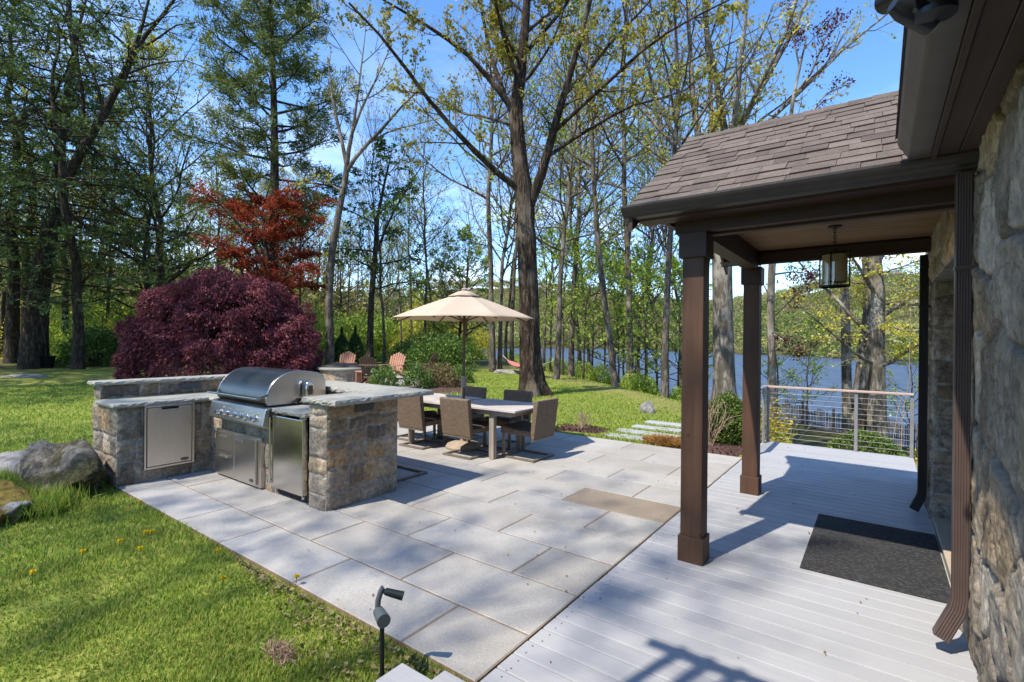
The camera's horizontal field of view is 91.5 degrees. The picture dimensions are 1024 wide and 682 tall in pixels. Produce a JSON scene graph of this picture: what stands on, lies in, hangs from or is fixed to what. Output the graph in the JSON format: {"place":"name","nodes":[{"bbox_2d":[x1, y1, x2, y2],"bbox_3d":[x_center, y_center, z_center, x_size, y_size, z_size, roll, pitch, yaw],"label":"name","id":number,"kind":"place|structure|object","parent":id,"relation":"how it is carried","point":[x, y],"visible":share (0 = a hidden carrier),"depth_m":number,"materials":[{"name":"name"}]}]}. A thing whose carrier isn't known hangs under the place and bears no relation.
{"place":"outdoors","nodes":[
{"label":"outdoors","id":0,"kind":"place"},
{"bbox_2d":[355,376,422,385],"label":"fire pit terrace","id":1,"kind":"structure","parent":0,"point":[400,378],"depth_m":18.86,"materials":[{"name":"stone"}]},
{"bbox_2d":[317,367,366,381],"bbox_3d":[-6.454,1.263,19.303,2.080,0.520,2.080,1,0,36],"label":"fire pit","id":2,"kind":"object","parent":1,"relation":"on","point":[346,374],"visible":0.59,"depth_m":18.43,"materials":[{"name":"stone"}]},
{"bbox_2d":[117,421,741,681],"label":"patio","id":3,"kind":"structure","parent":0,"point":[471,645],"depth_m":4.20,"materials":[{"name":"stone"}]},
{"bbox_2d":[87,374,433,510],"bbox_3d":[-2.903,1.049,5.688,3.555,1.128,2.237,1,0,36],"label":"outdoor kitchen","id":4,"kind":"object","parent":3,"relation":"on","point":[149,436],"visible":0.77,"depth_m":5.44,"materials":[{"name":"stone"}]},
{"bbox_2d":[147,405,191,466],"bbox_3d":[-3.933,1.082,5.731,0.028,0.655,0.446,1,0,36],"label":"access door","id":5,"kind":"structure","parent":4,"relation":"in","point":[169,429],"depth_m":5.72,"materials":[{"name":"metal"}]},
{"bbox_2d":[233,435,256,484],"bbox_3d":[-2.935,1.301,5.465,0.468,0.485,0.049,1,0,36],"label":"access door","id":6,"kind":"structure","parent":4,"relation":"in","point":[245,454],"depth_m":5.45,"materials":[{"name":"metal"}]},
{"bbox_2d":[207,367,325,428],"bbox_3d":[-2.738,0.618,5.693,1.468,0.589,0.836,1,0,36],"label":"gas grill","id":7,"kind":"object","parent":4,"relation":"on","point":[252,396],"visible":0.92,"depth_m":5.48,"materials":[{"name":"metal"}]},
{"bbox_2d":[268,414,309,502],"bbox_3d":[-2.046,1.164,5.253,0.617,0.835,0.740,1,0,36],"label":"mini fridge","id":8,"kind":"object","parent":3,"relation":"on","point":[290,454],"visible":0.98,"depth_m":4.95,"materials":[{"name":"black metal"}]},
{"bbox_2d":[398,396,447,449],"bbox_3d":[-1.370,1.182,7.632,0.524,0.815,0.619,1,0,36],"label":"wicker chair","id":9,"kind":"object","parent":3,"relation":"on","point":[412,415],"visible":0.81,"depth_m":7.42,"materials":[{"name":"brown wicker"}]},
{"bbox_2d":[393,285,533,450],"bbox_3d":[-0.721,0.377,7.473,2.049,2.438,2.049,1,0,36],"label":"parasol","id":10,"kind":"object","parent":3,"relation":"on","point":[464,305],"visible":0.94,"depth_m":7.18,"materials":[{"name":"fabric"}]},
{"bbox_2d":[440,397,488,459],"bbox_3d":[-0.623,1.190,7.044,0.524,0.815,0.619,1,0,36],"label":"wicker chair","id":11,"kind":"object","parent":3,"relation":"on","point":[457,421],"visible":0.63,"depth_m":6.83,"materials":[{"name":"brown wicker"}]},
{"bbox_2d":[408,393,533,459],"bbox_3d":[-0.699,1.247,7.514,2.480,0.699,0.888,1,0,36],"label":"dining table","id":12,"kind":"object","parent":3,"relation":"on","point":[493,409],"visible":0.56,"depth_m":7.01,"materials":[{"name":"grey wood"}]},
{"bbox_2d":[482,389,532,449],"bbox_3d":[-0.067,1.193,7.714,0.524,0.815,0.619,1,0,36],"label":"wicker chair","id":13,"kind":"object","parent":3,"relation":"on","point":[519,395],"visible":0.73,"depth_m":7.75,"materials":[{"name":"brown wicker"}]},
{"bbox_2d":[501,398,557,462],"bbox_3d":[0.244,1.198,6.932,0.619,0.815,0.524,1,0,36],"label":"wicker chair","id":14,"kind":"object","parent":3,"relation":"on","point":[541,426],"visible":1,"depth_m":6.79,"materials":[{"name":"brown wicker"}]},
{"bbox_2d":[563,488,679,522],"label":"patio brown slab","id":15,"kind":"structure","parent":3,"relation":"on","point":[640,508],"depth_m":4.93,"materials":[{"name":"beige stone"}]},
{"bbox_2d":[0,284,918,681],"bbox_3d":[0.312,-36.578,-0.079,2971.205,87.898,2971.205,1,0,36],"label":"ground","id":16,"kind":"structure","parent":0,"point":[58,376],"depth_m":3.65,"materials":[{"name":"green plant"}]},
{"bbox_2d":[0,479,35,527],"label":"boulder","id":17,"kind":"object","parent":16,"relation":"on","point":[9,490],"visible":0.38,"depth_m":4.45,"materials":[{"name":"grey stone"}]},
{"bbox_2d":[0,463,104,528],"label":"tall grass","id":18,"kind":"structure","parent":16,"relation":"on","point":[53,499],"depth_m":4.69,"materials":[{"name":"green plant"}]},
{"bbox_2d":[13,439,107,491],"bbox_3d":[-4.845,1.475,5.328,1.278,0.822,0.604,1,0,39],"label":"boulder","id":19,"kind":"object","parent":16,"relation":"on","point":[77,461],"visible":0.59,"depth_m":5.14,"materials":[{"name":"grey stone"}]},
{"bbox_2d":[0,0,134,294],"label":"hemlock tree","id":20,"kind":"object","parent":16,"relation":"on","point":[13,73],"visible":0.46,"depth_m":25.55,"materials":[{"name":"green plant"}]},
{"bbox_2d":[0,45,143,332],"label":"hemlock tree","id":21,"kind":"object","parent":16,"relation":"on","point":[27,255],"visible":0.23,"depth_m":32.60,"materials":[{"name":"green plant"}]},
{"bbox_2d":[0,0,145,363],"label":"hemlock tree","id":22,"kind":"object","parent":16,"relation":"on","point":[11,340],"visible":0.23,"depth_m":30.01,"materials":[{"name":"green plant"}]},
{"bbox_2d":[0,83,151,342],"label":"broad tree","id":23,"kind":"object","parent":16,"relation":"on","point":[65,270],"visible":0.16,"depth_m":33.42,"materials":[{"name":"green plant"}]},
{"bbox_2d":[54,320,120,367],"bbox_3d":[-23.382,0.161,28.187,4.250,2.746,4.157,1,0,36],"label":"understory shrub","id":24,"kind":"object","parent":16,"relation":"on","point":[93,358],"visible":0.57,"depth_m":27.30,"materials":[{"name":"green plant"}]},
{"bbox_2d":[32,86,178,325],"bbox_3d":[-29.159,-8.416,35.815,9.468,19.900,8.867,1,0,39],"label":"slender tree","id":25,"kind":"object","parent":16,"relation":"on","point":[107,303],"visible":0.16,"depth_m":35.91,"materials":[{"name":"green plant"}]},
{"bbox_2d":[0,0,211,369],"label":"hemlock tree","id":26,"kind":"object","parent":16,"relation":"on","point":[78,359],"visible":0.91,"depth_m":23.88,"materials":[{"name":"green plant"}]},
{"bbox_2d":[0,0,218,355],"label":"hemlock tree","id":27,"kind":"object","parent":16,"relation":"on","point":[66,89],"visible":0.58,"depth_m":27.07,"materials":[{"name":"green plant"}]},
{"bbox_2d":[17,0,216,368],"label":"arching tree","id":28,"kind":"object","parent":16,"relation":"on","point":[28,354],"visible":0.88,"depth_m":24.91,"materials":[{"name":"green plant"}]},
{"bbox_2d":[67,168,213,325],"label":"broad tree","id":29,"kind":"object","parent":16,"relation":"on","point":[135,287],"visible":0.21,"depth_m":36.48,"materials":[{"name":"green plant"}]},
{"bbox_2d":[21,0,265,302],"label":"broad tree","id":30,"kind":"object","parent":16,"relation":"on","point":[158,214],"visible":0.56,"depth_m":32.12,"materials":[{"name":"green plant"}]},
{"bbox_2d":[69,28,220,309],"bbox_3d":[-24.375,-9.818,34.031,9.751,22.795,8.590,0,0,0],"label":"slender tree","id":31,"kind":"object","parent":16,"relation":"on","point":[144,257],"visible":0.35,"depth_m":33.93,"materials":[{"name":"green plant"}]},
{"bbox_2d":[159,84,268,266],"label":"slender tree","id":32,"kind":"object","parent":16,"relation":"on","point":[214,182],"visible":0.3,"depth_m":38.37,"materials":[{"name":"green plant"}]},
{"bbox_2d":[109,263,325,379],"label":"weeping maple","id":33,"kind":"object","parent":16,"relation":"on","point":[231,316],"visible":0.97,"depth_m":17.53,"materials":[{"name":"purple plant"}]},
{"bbox_2d":[0,213,475,327],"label":"wood","id":34,"kind":"object","parent":16,"relation":"on","point":[364,299],"visible":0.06,"depth_m":56.52,"materials":[{"name":"green plant"}]},
{"bbox_2d":[141,0,367,350],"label":"pine tree","id":35,"kind":"object","parent":16,"relation":"on","point":[295,69],"visible":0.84,"depth_m":25.88,"materials":[{"name":"green plant"}]},
{"bbox_2d":[186,178,337,364],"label":"red maple","id":36,"kind":"object","parent":16,"relation":"on","point":[269,271],"visible":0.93,"depth_m":23.36,"materials":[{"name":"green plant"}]},
{"bbox_2d":[260,631,304,672],"bbox_3d":[-1.186,1.587,2.559,0.323,0.103,0.226,1,0,36],"label":"dead grass clump","id":37,"kind":"object","parent":16,"relation":"on","point":[283,650],"visible":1,"depth_m":2.55,"materials":[{"name":"beige plant"}]},
{"bbox_2d":[283,206,364,317],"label":"broad tree","id":38,"kind":"object","parent":16,"relation":"on","point":[326,241],"visible":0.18,"depth_m":53.76,"materials":[{"name":"green plant"}]},
{"bbox_2d":[233,556,441,681],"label":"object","id":39,"kind":"structure","parent":16,"relation":"on","point":[259,575],"depth_m":2.73,"materials":[{"name":"plant"}]},
{"bbox_2d":[303,217,390,323],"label":"broad tree","id":40,"kind":"object","parent":16,"relation":"on","point":[340,287],"visible":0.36,"depth_m":52.63,"materials":[{"name":"green plant"}]},
{"bbox_2d":[319,306,386,361],"bbox_3d":[-12.117,-0.583,35.898,5.901,4.446,5.865,1,0,13],"label":"understory shrub","id":41,"kind":"object","parent":16,"relation":"on","point":[347,329],"visible":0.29,"depth_m":35.59,"materials":[{"name":"green plant"}]},
{"bbox_2d":[320,172,391,312],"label":"slender tree","id":42,"kind":"object","parent":16,"relation":"on","point":[358,258],"visible":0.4,"depth_m":46.79,"materials":[{"name":"green plant"}]},
{"bbox_2d":[288,0,445,364],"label":"leaning tree","id":43,"kind":"object","parent":16,"relation":"on","point":[329,320],"visible":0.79,"depth_m":23.91,"materials":[{"name":"grey plant"}]},
{"bbox_2d":[319,136,430,360],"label":"dark leaved tree","id":44,"kind":"object","parent":16,"relation":"on","point":[374,267],"visible":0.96,"depth_m":28.86,"materials":[{"name":"green plant"}]},
{"bbox_2d":[341,87,420,363],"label":"slender tree","id":45,"kind":"object","parent":16,"relation":"on","point":[380,281],"visible":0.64,"depth_m":31.33,"materials":[{"name":"green plant"}]},
{"bbox_2d":[373,585,404,676],"bbox_3d":[-0.584,1.444,2.380,0.143,0.532,0.119,0,0,-26],"label":"garden spotlight","id":46,"kind":"object","parent":16,"relation":"on","point":[382,617],"visible":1,"depth_m":2.39,"materials":[{"name":"black metal"}]},
{"bbox_2d":[359,193,435,340],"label":"slender tree","id":47,"kind":"object","parent":16,"relation":"on","point":[398,275],"visible":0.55,"depth_m":36.45,"materials":[{"name":"green plant"}]},
{"bbox_2d":[364,128,450,338],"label":"slender tree","id":48,"kind":"object","parent":16,"relation":"on","point":[411,322],"visible":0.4,"depth_m":38.59,"materials":[{"name":"green plant"}]},
{"bbox_2d":[375,99,476,338],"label":"slender tree","id":49,"kind":"object","parent":16,"relation":"on","point":[424,231],"visible":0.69,"depth_m":33.65,"materials":[{"name":"green plant"}]},
{"bbox_2d":[385,161,475,334],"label":"slender tree","id":50,"kind":"object","parent":16,"relation":"on","point":[427,220],"visible":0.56,"depth_m":36.02,"materials":[{"name":"green plant"}]},
{"bbox_2d":[419,383,460,393],"bbox_3d":[-2.436,1.566,16.969,2.367,0.138,3.911,0,0,0],"label":"mulch bed","id":51,"kind":"object","parent":16,"relation":"on","point":[439,389],"visible":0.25,"depth_m":15.86,"materials":[{"name":"brown wood"}]},
{"bbox_2d":[399,361,437,388],"bbox_3d":[-3.092,1.158,16.228,1.282,1.075,1.450,0,0,-14],"label":"shrub","id":52,"kind":"object","parent":51,"relation":"on","point":[413,376],"visible":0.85,"depth_m":16.06,"materials":[{"name":"green plant"}]},
{"bbox_2d":[404,325,479,370],"bbox_3d":[-3.826,0.435,26.085,3.910,2.526,3.824,0,0,-21],"label":"understory shrub","id":53,"kind":"object","parent":16,"relation":"on","point":[428,347],"visible":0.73,"depth_m":25.45,"materials":[{"name":"green plant"}]},
{"bbox_2d":[414,224,495,347],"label":"broad tree","id":54,"kind":"object","parent":16,"relation":"on","point":[468,235],"visible":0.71,"depth_m":33.63,"materials":[{"name":"green plant"}]},
{"bbox_2d":[0,198,918,347],"bbox_3d":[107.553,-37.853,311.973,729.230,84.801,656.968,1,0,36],"label":"wood","id":55,"kind":"object","parent":16,"relation":"on","point":[898,288],"depth_m":346.07,"materials":[{"name":"green plant"}]},
{"bbox_2d":[431,171,497,347],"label":"slender tree","id":56,"kind":"object","parent":16,"relation":"on","point":[465,199],"visible":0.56,"depth_m":40.17,"materials":[{"name":"green plant"}]},
{"bbox_2d":[387,0,584,371],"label":"slender tree","id":57,"kind":"object","parent":16,"relation":"on","point":[492,356],"visible":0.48,"depth_m":25.20,"materials":[{"name":"green plant"}]},
{"bbox_2d":[452,17,569,364],"bbox_3d":[0.118,-9.726,32.923,8.772,23.024,8.704,0,0,-6],"label":"slender tree","id":58,"kind":"object","parent":16,"relation":"on","point":[511,354],"visible":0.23,"depth_m":32.80,"materials":[{"name":"green plant"}]},
{"bbox_2d":[457,0,568,368],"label":"slender tree","id":59,"kind":"object","parent":16,"relation":"on","point":[502,273],"visible":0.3,"depth_m":26.23,"materials":[{"name":"green plant"}]},
{"bbox_2d":[466,103,560,362],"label":"slender tree","id":60,"kind":"object","parent":16,"relation":"on","point":[506,324],"visible":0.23,"depth_m":43.72,"materials":[{"name":"green plant"}]},
{"bbox_2d":[336,0,746,397],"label":"maple tree","id":61,"kind":"object","parent":16,"relation":"on","point":[531,369],"visible":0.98,"depth_m":14.36,"materials":[{"name":"brown plant"}]},
{"bbox_2d":[516,80,601,370],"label":"slender tree","id":62,"kind":"object","parent":16,"relation":"on","point":[546,292],"visible":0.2,"depth_m":35.95,"materials":[{"name":"green plant"}]},
{"bbox_2d":[454,0,672,379],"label":"slender tree","id":63,"kind":"object","parent":16,"relation":"on","point":[557,359],"visible":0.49,"depth_m":21.47,"materials":[{"name":"green plant"}]},
{"bbox_2d":[536,222,596,371],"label":"sapling","id":64,"kind":"object","parent":16,"relation":"on","point":[549,231],"visible":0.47,"depth_m":26.75,"materials":[{"name":"green plant"}]},
{"bbox_2d":[503,43,634,376],"bbox_3d":[3.548,-7.769,31.712,9.268,21.666,8.165,1,0,27],"label":"slender tree","id":65,"kind":"object","parent":16,"relation":"on","point":[579,355],"visible":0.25,"depth_m":31.33,"materials":[{"name":"green plant"}]},
{"bbox_2d":[537,229,604,374],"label":"sapling","id":66,"kind":"object","parent":16,"relation":"on","point":[575,249],"visible":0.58,"depth_m":24.03,"materials":[{"name":"green plant"}]},
{"bbox_2d":[554,240,618,378],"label":"sapling","id":67,"kind":"object","parent":16,"relation":"on","point":[589,268],"visible":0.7,"depth_m":22.91,"materials":[{"name":"green plant"}]},
{"bbox_2d":[507,0,671,376],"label":"slender tree","id":68,"kind":"object","parent":16,"relation":"on","point":[571,368],"visible":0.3,"depth_m":24.83,"materials":[{"name":"green plant"}]},
{"bbox_2d":[536,89,642,371],"bbox_3d":[4.540,-7.314,36.103,9.756,22.806,8.595,0,0,-11],"label":"slender tree","id":69,"kind":"object","parent":16,"relation":"on","point":[588,347],"visible":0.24,"depth_m":35.88,"materials":[{"name":"green plant"}]},
{"bbox_2d":[532,0,648,386],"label":"leaning tree","id":70,"kind":"object","parent":16,"relation":"on","point":[605,308],"visible":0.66,"depth_m":18.52,"materials":[{"name":"green plant"}]},
{"bbox_2d":[564,228,625,372],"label":"sapling","id":71,"kind":"object","parent":16,"relation":"on","point":[613,242],"visible":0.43,"depth_m":26.96,"materials":[{"name":"green plant"}]},
{"bbox_2d":[582,245,650,384],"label":"sapling","id":72,"kind":"object","parent":16,"relation":"on","point":[614,294],"visible":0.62,"depth_m":23.97,"materials":[{"name":"green plant"}]},
{"bbox_2d":[556,123,677,360],"bbox_3d":[7.240,-4.889,32.166,8.648,18.176,8.099,1,0,39],"label":"slender tree","id":73,"kind":"object","parent":16,"relation":"on","point":[630,164],"visible":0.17,"depth_m":32.14,"materials":[{"name":"green plant"}]},
{"bbox_2d":[521,0,721,380],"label":"slender tree","id":74,"kind":"object","parent":16,"relation":"on","point":[626,10],"visible":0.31,"depth_m":21.98,"materials":[{"name":"green plant"}]},
{"bbox_2d":[600,257,679,391],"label":"sapling","id":75,"kind":"object","parent":16,"relation":"on","point":[646,267],"visible":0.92,"depth_m":20.07,"materials":[{"name":"green plant"}]},
{"bbox_2d":[610,256,671,374],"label":"sapling","id":76,"kind":"object","parent":16,"relation":"on","point":[623,336],"visible":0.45,"depth_m":23.80,"materials":[{"name":"green plant"}]},
{"bbox_2d":[564,31,735,380],"bbox_3d":[7.791,-6.295,26.921,9.609,20.196,8.999,0,0,-10],"label":"slender tree","id":77,"kind":"object","parent":16,"relation":"on","point":[652,237],"visible":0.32,"depth_m":27.12,"materials":[{"name":"green plant"}]},
{"bbox_2d":[620,236,682,392],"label":"sapling","id":78,"kind":"object","parent":16,"relation":"on","point":[637,250],"visible":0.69,"depth_m":22.90,"materials":[{"name":"green plant"}]},
{"bbox_2d":[614,39,711,391],"bbox_3d":[9.137,-6.655,29.649,6.743,22.037,6.091,0,0,-11],"label":"slender tree","id":79,"kind":"object","parent":16,"relation":"on","point":[676,297],"visible":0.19,"depth_m":29.49,"materials":[{"name":"green plant"}]},
{"bbox_2d":[636,255,712,390],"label":"sapling","id":80,"kind":"object","parent":16,"relation":"on","point":[676,268],"visible":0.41,"depth_m":21.76,"materials":[{"name":"green plant"}]},
{"bbox_2d":[591,0,800,397],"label":"slender tree","id":81,"kind":"object","parent":16,"relation":"on","point":[665,391],"visible":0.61,"depth_m":16.22,"materials":[{"name":"green plant"}]},
{"bbox_2d":[485,338,918,359],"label":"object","id":82,"kind":"object","parent":16,"relation":"on","point":[816,348],"visible":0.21,"depth_m":199.05,"materials":[{"name":"green plant"}]},
{"bbox_2d":[676,442,741,456],"bbox_3d":[3.230,1.651,7.992,1.134,0.104,1.571,1,0,36],"label":"mulch bed","id":83,"kind":"object","parent":16,"relation":"on","point":[716,451],"visible":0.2,"depth_m":7.53,"materials":[{"name":"brown wood"}]},
{"bbox_2d":[708,390,741,446],"bbox_3d":[3.481,1.257,8.147,0.878,0.921,0.893,1,0,36],"label":"boxwood","id":84,"kind":"object","parent":83,"relation":"on","point":[731,432],"visible":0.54,"depth_m":7.88,"materials":[{"name":"green plant"}]},
{"bbox_2d":[610,0,865,168],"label":"slender tree","id":85,"kind":"object","parent":16,"relation":"on","point":[734,77],"visible":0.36,"depth_m":17.85,"materials":[{"name":"green plant"}]},
{"bbox_2d":[616,0,900,400],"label":"vase tree","id":86,"kind":"object","parent":16,"relation":"on","point":[724,378],"visible":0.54,"depth_m":15.93,"materials":[{"name":"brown plant"}]},
{"bbox_2d":[740,298,817,428],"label":"sapling","id":87,"kind":"object","parent":16,"relation":"on","point":[783,358],"visible":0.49,"depth_m":22.63,"materials":[{"name":"green plant"}]},
{"bbox_2d":[760,399,798,443],"bbox_3d":[4.455,1.427,9.046,1.269,1.116,1.347,1,0,36],"label":"forsythia","id":88,"kind":"object","parent":16,"relation":"on","point":[775,428],"visible":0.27,"depth_m":8.84,"materials":[{"name":"yellow plant"}]},
{"bbox_2d":[778,312,840,425],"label":"sapling","id":89,"kind":"object","parent":16,"relation":"on","point":[814,369],"visible":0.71,"depth_m":25.05,"materials":[{"name":"green plant"}]},
{"bbox_2d":[759,0,862,426],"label":"plum tree","id":90,"kind":"object","parent":16,"relation":"on","point":[771,334],"visible":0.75,"depth_m":15.89,"materials":[{"name":"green plant"}]},
{"bbox_2d":[833,258,862,436],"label":"lake tree","id":91,"kind":"object","parent":16,"relation":"on","point":[846,371],"visible":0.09,"depth_m":20.86,"materials":[{"name":"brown plant"}]},
{"bbox_2d":[778,400,917,448],"bbox_3d":[14.886,3.752,23.326,0.830,1.355,8.664,0,0,-13],"label":"picket fence","id":92,"kind":"object","parent":16,"relation":"on","point":[804,421],"visible":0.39,"depth_m":22.90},
{"bbox_2d":[779,254,919,437],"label":"gnarled tree","id":93,"kind":"object","parent":16,"relation":"on","point":[875,328],"visible":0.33,"depth_m":17.24,"materials":[{"name":"green plant"}]},
{"bbox_2d":[825,426,906,456],"bbox_3d":[5.954,1.911,8.421,1.450,0.945,1.387,1,0,36],"label":"boxwood","id":94,"kind":"object","parent":16,"relation":"on","point":[841,440],"visible":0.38,"depth_m":8.28,"materials":[{"name":"green plant"}]},
{"bbox_2d":[847,257,896,431],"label":"lake tree","id":95,"kind":"object","parent":16,"relation":"on","point":[860,378],"visible":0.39,"depth_m":19.89,"materials":[{"name":"brown plant"}]},
{"bbox_2d":[886,331,918,440],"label":"sapling","id":96,"kind":"object","parent":16,"relation":"on","point":[916,367],"visible":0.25,"depth_m":22.83,"materials":[{"name":"green plant"}]},
{"bbox_2d":[895,0,1023,681],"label":"stone house","id":97,"kind":"structure","parent":16,"relation":"on","point":[961,84],"depth_m":2.17,"materials":[{"name":"stone"}]},
{"bbox_2d":[874,0,958,35],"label":"floodlight","id":98,"kind":"object","parent":97,"relation":"attached to","point":[923,17],"visible":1,"depth_m":1.47,"materials":[{"name":"black metal"}]},
{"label":"deck framing","id":99,"kind":"structure","parent":16,"relation":"on","visible":0},
{"bbox_2d":[480,441,977,681],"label":"deck","id":100,"kind":"structure","parent":99,"relation":"on","point":[760,603],"depth_m":3.03,"materials":[{"name":"grey wood"}]},
{"bbox_2d":[376,663,464,681],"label":"deck stair","id":101,"kind":"object","parent":100,"relation":"on","point":[401,672],"visible":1,"depth_m":1.97,"materials":[{"name":"grey wood"}]},
{"bbox_2d":[621,90,979,565],"bbox_3d":[2.473,-0.165,4.265,1.980,3.592,3.002,1,0,36],"label":"entry porch","id":102,"kind":"object","parent":100,"relation":"on","point":[748,199],"visible":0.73,"depth_m":3.63,"materials":[{"name":"brown wood"}]},
{"bbox_2d":[819,225,850,287],"bbox_3d":[2.641,-0.695,4.081,0.219,0.507,0.219,1,0,36],"label":"hanging lantern","id":103,"kind":"object","parent":102,"relation":"hanging from","point":[834,267],"visible":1,"depth_m":4.01,"materials":[{"name":"black metal"}]},
{"bbox_2d":[761,385,913,457],"bbox_3d":[4.472,1.187,7.032,1.927,0.911,1.515,1,0,36],"label":"cable railing","id":104,"kind":"object","parent":100,"relation":"on","point":[766,397],"visible":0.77,"depth_m":7.45,"materials":[{"name":"metal"}]},
{"bbox_2d":[800,514,950,602],"bbox_3d":[2.811,1.629,3.884,0.839,0.010,1.390,1,0,36],"label":"door mat","id":105,"kind":"object","parent":100,"relation":"on","point":[909,562],"depth_m":3.75,"materials":[{"name":"rubber"}]},
{"bbox_2d":[0,0,924,299],"label":"sky","id":106,"kind":"structure","parent":0,"point":[876,60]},
{"bbox_2d":[481,348,917,448],"bbox_3d":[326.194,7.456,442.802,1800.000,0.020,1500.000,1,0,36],"label":"lake","id":107,"kind":"structure","parent":0,"point":[900,376],"depth_m":76.13,"materials":[{"name":"liquid"}]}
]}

